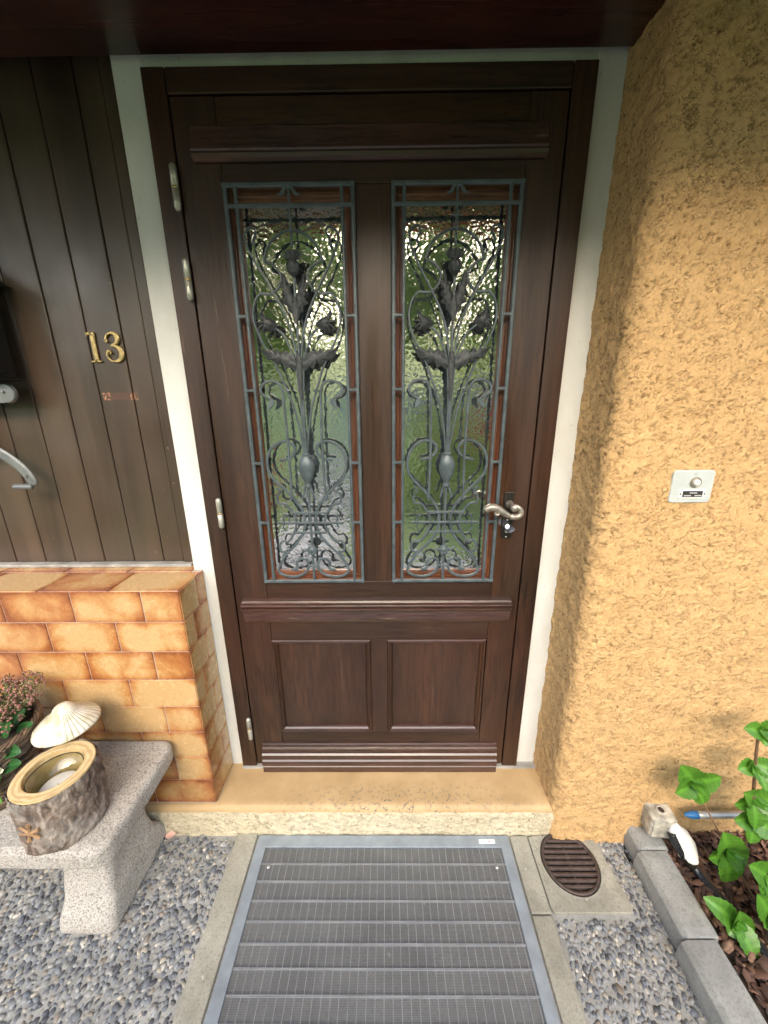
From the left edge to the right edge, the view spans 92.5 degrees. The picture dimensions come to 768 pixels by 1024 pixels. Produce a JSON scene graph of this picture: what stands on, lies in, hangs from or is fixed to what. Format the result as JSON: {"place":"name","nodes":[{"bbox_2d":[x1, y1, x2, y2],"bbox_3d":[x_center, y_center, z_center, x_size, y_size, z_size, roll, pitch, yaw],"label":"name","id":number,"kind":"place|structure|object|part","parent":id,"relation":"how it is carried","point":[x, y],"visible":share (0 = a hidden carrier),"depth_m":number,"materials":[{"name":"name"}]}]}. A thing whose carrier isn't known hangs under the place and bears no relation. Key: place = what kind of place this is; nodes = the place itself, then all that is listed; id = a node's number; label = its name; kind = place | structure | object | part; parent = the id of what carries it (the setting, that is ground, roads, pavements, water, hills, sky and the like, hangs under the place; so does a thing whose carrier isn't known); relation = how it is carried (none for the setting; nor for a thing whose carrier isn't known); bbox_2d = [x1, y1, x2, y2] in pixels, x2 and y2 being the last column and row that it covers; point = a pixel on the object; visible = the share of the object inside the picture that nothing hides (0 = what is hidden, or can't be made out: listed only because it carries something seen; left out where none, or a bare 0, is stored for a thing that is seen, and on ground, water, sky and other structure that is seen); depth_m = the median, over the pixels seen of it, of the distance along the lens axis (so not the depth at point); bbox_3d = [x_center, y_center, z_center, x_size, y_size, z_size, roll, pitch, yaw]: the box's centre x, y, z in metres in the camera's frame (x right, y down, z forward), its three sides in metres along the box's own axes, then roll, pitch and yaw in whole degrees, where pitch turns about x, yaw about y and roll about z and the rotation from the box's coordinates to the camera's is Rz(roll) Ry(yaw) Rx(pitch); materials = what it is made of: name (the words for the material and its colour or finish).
{"place":"outdoors","nodes":[
{"label":"outdoors","id":0,"kind":"place"},
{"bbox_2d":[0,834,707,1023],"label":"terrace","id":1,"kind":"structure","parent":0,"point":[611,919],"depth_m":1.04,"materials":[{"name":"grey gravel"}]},
{"bbox_2d":[144,762,553,836],"bbox_3d":[-0.851,1.095,1.408,2.934,0.201,0.215,0,16,0],"label":"doorstep","id":2,"kind":"object","parent":1,"relation":"on","point":[507,800],"visible":0.48,"depth_m":1.30,"materials":[{"name":"stone"}]},
{"bbox_2d":[0,565,232,802],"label":"tiled wall","id":3,"kind":"structure","parent":2,"relation":"on","point":[130,652],"depth_m":1.15,"materials":[{"name":"tile"}]},
{"bbox_2d":[172,833,586,1023],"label":"paving strip","id":4,"kind":"object","parent":1,"relation":"on","point":[194,999],"visible":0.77,"depth_m":1.05,"materials":[{"name":"concrete"}]},
{"bbox_2d":[204,835,559,1023],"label":"door mat","id":5,"kind":"object","parent":1,"relation":"on","point":[473,872],"depth_m":1.06,"materials":[{"name":"metal"}]},
{"bbox_2d":[528,834,632,914],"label":"drain slab","id":6,"kind":"structure","parent":1,"relation":"on","point":[609,897],"depth_m":1.14,"materials":[{"name":"concrete"}]},
{"bbox_2d":[541,834,599,896],"bbox_3d":[0.618,1.177,1.226,0.177,0.032,0.177,0,16,0],"label":"drain grate","id":7,"kind":"object","parent":6,"relation":"on","point":[571,867],"visible":1,"depth_m":1.21,"materials":[{"name":"brown metal"}]},
{"label":"ground","id":8,"kind":"structure","parent":0,"visible":0},
{"bbox_2d":[0,836,707,1023],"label":"pebbles","id":9,"kind":"object","parent":8,"relation":"on","point":[31,956],"visible":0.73,"depth_m":1.03,"materials":[{"name":"grey gravel"}]},
{"bbox_2d":[0,741,172,934],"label":"stone bench","id":10,"kind":"object","parent":9,"relation":"on","point":[105,863],"visible":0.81,"depth_m":1.06,"materials":[{"name":"stone"}]},
{"bbox_2d":[0,695,43,810],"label":"wicker basket","id":11,"kind":"object","parent":10,"relation":"on","point":[22,742],"visible":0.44,"depth_m":1.00,"materials":[{"name":"wicker"}]},
{"bbox_2d":[0,709,32,803],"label":"leafy plant","id":12,"kind":"object","parent":11,"relation":"in","point":[13,763],"visible":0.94,"depth_m":0.97,"materials":[{"name":"green plant"}]},
{"bbox_2d":[0,670,45,733],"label":"heather plant","id":13,"kind":"object","parent":11,"relation":"in","point":[13,703],"visible":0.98,"depth_m":1.05,"materials":[{"name":"pink plant"}]},
{"bbox_2d":[3,739,109,855],"bbox_3d":[-0.836,0.733,0.953,0.184,0.170,0.185,0,16,0],"label":"log candle holder","id":14,"kind":"object","parent":10,"relation":"on","point":[57,798],"visible":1,"depth_m":0.91,"materials":[{"name":"brown wood"}]},
{"bbox_2d":[30,701,100,747],"bbox_3d":[-0.905,0.660,1.067,0.156,0.248,0.156,0,16,0],"label":"seashell","id":15,"kind":"object","parent":10,"relation":"on","point":[63,722],"visible":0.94,"depth_m":1.02,"materials":[{"name":"white ceramic"}]},
{"bbox_2d":[165,831,175,838],"bbox_3d":[-0.758,1.146,1.304,0.036,0.008,0.020,0,16,0],"label":"petal","id":16,"kind":"object","parent":9,"relation":"on","point":[170,834],"visible":1,"depth_m":1.31,"materials":[{"name":"pink plant"}]},
{"bbox_2d":[623,826,667,861],"bbox_3d":[0.887,1.157,1.264,0.104,0.132,0.084,0,16,0],"label":"kerb stone","id":17,"kind":"object","parent":8,"relation":"on","point":[637,840],"visible":0.45,"depth_m":1.23,"materials":[{"name":"concrete"}]},
{"bbox_2d":[533,0,767,842],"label":"stucco wall","id":18,"kind":"structure","parent":8,"relation":"on","point":[656,672],"depth_m":0.94,"materials":[{"name":"beige paint"}]},
{"bbox_2d":[640,802,698,864],"bbox_3d":[0.943,1.048,1.212,0.164,0.114,0.093,14,22,41],"label":"outdoor socket","id":19,"kind":"object","parent":18,"relation":"attached to","point":[658,820],"visible":0.93,"depth_m":1.20,"materials":[{"name":"beige plastic"}]},
{"bbox_2d":[667,470,715,502],"bbox_3d":[0.787,-0.065,0.941,0.106,0.085,0.025,0,16,0],"label":"doorbell","id":20,"kind":"object","parent":18,"relation":"attached to","point":[690,486],"visible":1,"depth_m":0.94,"materials":[{"name":"plastic"}]},
{"bbox_2d":[684,810,744,818],"bbox_3d":[1.441,0.987,1.198,0.918,0.022,0.024,0,16,0],"label":"garden tube","id":21,"kind":"object","parent":18,"relation":"attached to","point":[693,814],"visible":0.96,"depth_m":1.19,"materials":[{"name":"metal"}]},
{"bbox_2d":[633,851,718,949],"bbox_3d":[0.872,1.197,1.121,0.107,0.134,0.206,0,16,0],"label":"kerb stone","id":22,"kind":"object","parent":8,"relation":"on","point":[677,906],"visible":0.82,"depth_m":1.09,"materials":[{"name":"concrete"}]},
{"bbox_2d":[662,829,767,1023],"bbox_3d":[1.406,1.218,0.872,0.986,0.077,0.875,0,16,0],"label":"bark mulch","id":23,"kind":"object","parent":8,"relation":"on","point":[750,967],"visible":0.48,"depth_m":1.11,"materials":[{"name":"brown wood"}]},
{"bbox_2d":[675,765,754,899],"bbox_3d":[1.005,0.958,1.110,0.258,0.405,0.060,7,18,24],"label":"hydrangea shoot","id":24,"kind":"object","parent":23,"relation":"on","point":[698,786],"visible":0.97,"depth_m":1.10,"materials":[{"name":"green plant"}]},
{"bbox_2d":[667,832,767,957],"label":"garden hose","id":25,"kind":"object","parent":23,"relation":"on","point":[696,870],"visible":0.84,"depth_m":1.14,"materials":[{"name":"black rubber"}]},
{"bbox_2d":[709,832,751,881],"bbox_3d":[1.085,1.056,1.075,0.236,0.236,0.074,6,17,22],"label":"hydrangea shoot","id":26,"kind":"object","parent":23,"relation":"on","point":[729,856],"visible":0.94,"depth_m":1.09,"materials":[{"name":"green plant"}]},
{"bbox_2d":[703,894,767,958],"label":"hydrangea shoot","id":27,"kind":"object","parent":23,"relation":"on","point":[740,926],"visible":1,"depth_m":1.00,"materials":[{"name":"green plant"}]},
{"bbox_2d":[734,720,767,845],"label":"hydrangea shoot","id":28,"kind":"object","parent":23,"relation":"on","point":[752,820],"visible":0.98,"depth_m":1.07,"materials":[{"name":"green plant"}]},
{"bbox_2d":[749,861,767,896],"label":"leaf","id":29,"kind":"object","parent":23,"relation":"on","point":[759,870],"visible":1,"depth_m":1.01,"materials":[{"name":"green plant"}]},
{"bbox_2d":[675,940,766,1023],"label":"kerb stone","id":30,"kind":"object","parent":8,"relation":"on","point":[719,990],"visible":0.88,"depth_m":0.93,"materials":[{"name":"concrete"}]},
{"bbox_3d":[-0.027,-0.297,1.322,6.400,2.985,0.280,0,16,0],"label":"house wall","id":31,"kind":"object","parent":8,"relation":"on","visible":0},
{"bbox_2d":[0,55,192,567],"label":"plank wall","id":32,"kind":"structure","parent":31,"relation":"attached to","point":[86,441],"depth_m":1.06,"materials":[{"name":"wood"}]},
{"bbox_2d":[0,281,37,489],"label":"wall lantern","id":33,"kind":"object","parent":32,"relation":"attached to","point":[8,393],"depth_m":1.03,"materials":[{"name":"metal"}]},
{"bbox_2d":[85,331,102,362],"bbox_3d":[-0.834,-0.473,1.054,0.031,0.082,0.010,0,16,0],"label":"numeral one","id":34,"kind":"object","parent":32,"relation":"attached to","point":[90,334],"visible":1,"depth_m":1.05,"materials":[{"name":"gold metal"}]},
{"bbox_2d":[103,331,124,362],"bbox_3d":[-0.775,-0.473,1.053,0.053,0.083,0.010,0,16,0],"label":"numeral three","id":35,"kind":"object","parent":32,"relation":"attached to","point":[121,357],"visible":1,"depth_m":1.05,"materials":[{"name":"gold metal"}]},
{"bbox_2d":[0,0,664,56],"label":"roof overhang","id":36,"kind":"object","parent":31,"relation":"attached to","point":[34,28],"visible":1,"depth_m":0.78,"materials":[{"name":"brown wood"}]},
{"bbox_2d":[110,47,629,762],"bbox_3d":[-0.018,-0.087,1.181,1.223,2.212,0.097,0,16,0],"label":"door surround","id":37,"kind":"object","parent":31,"relation":"attached to","point":[142,167],"visible":0.26,"depth_m":0.98,"materials":[{"name":"white paint"}]},
{"bbox_2d":[140,59,598,765],"bbox_3d":[-0.027,-0.035,1.167,1.056,2.092,0.078,0,16,0],"label":"door frame","id":38,"kind":"object","parent":37,"relation":"attached to","point":[576,79],"visible":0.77,"depth_m":0.93,"materials":[{"name":"brown wood"}]},
{"bbox_2d":[169,91,569,771],"bbox_3d":[-0.036,0.006,1.129,0.956,2.042,0.118,0,16,0],"label":"front door","id":39,"kind":"structure","parent":38,"relation":"attached to","point":[375,473],"depth_m":1.05,"materials":[{"name":"brown wood"}]},
{"bbox_3d":[-0.231,-0.300,1.086,0.278,1.032,0.006,0,16,0],"label":"window pane","id":40,"kind":"part","parent":39,"relation":"part of","materials":[{"name":"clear glass"}]},
{"bbox_2d":[169,91,569,762],"bbox_3d":[-0.027,-0.010,1.161,0.938,2.027,0.048,0,16,0],"label":"door leaf","id":41,"kind":"structure","parent":39,"relation":"in","point":[202,195],"depth_m":1.02,"materials":[{"name":"brown wood"}]},
{"bbox_3d":[0.185,-0.302,1.083,0.278,1.032,0.006,0,16,0],"label":"window pane","id":42,"kind":"part","parent":39,"relation":"part of","materials":[{"name":"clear glass"}]}
]}

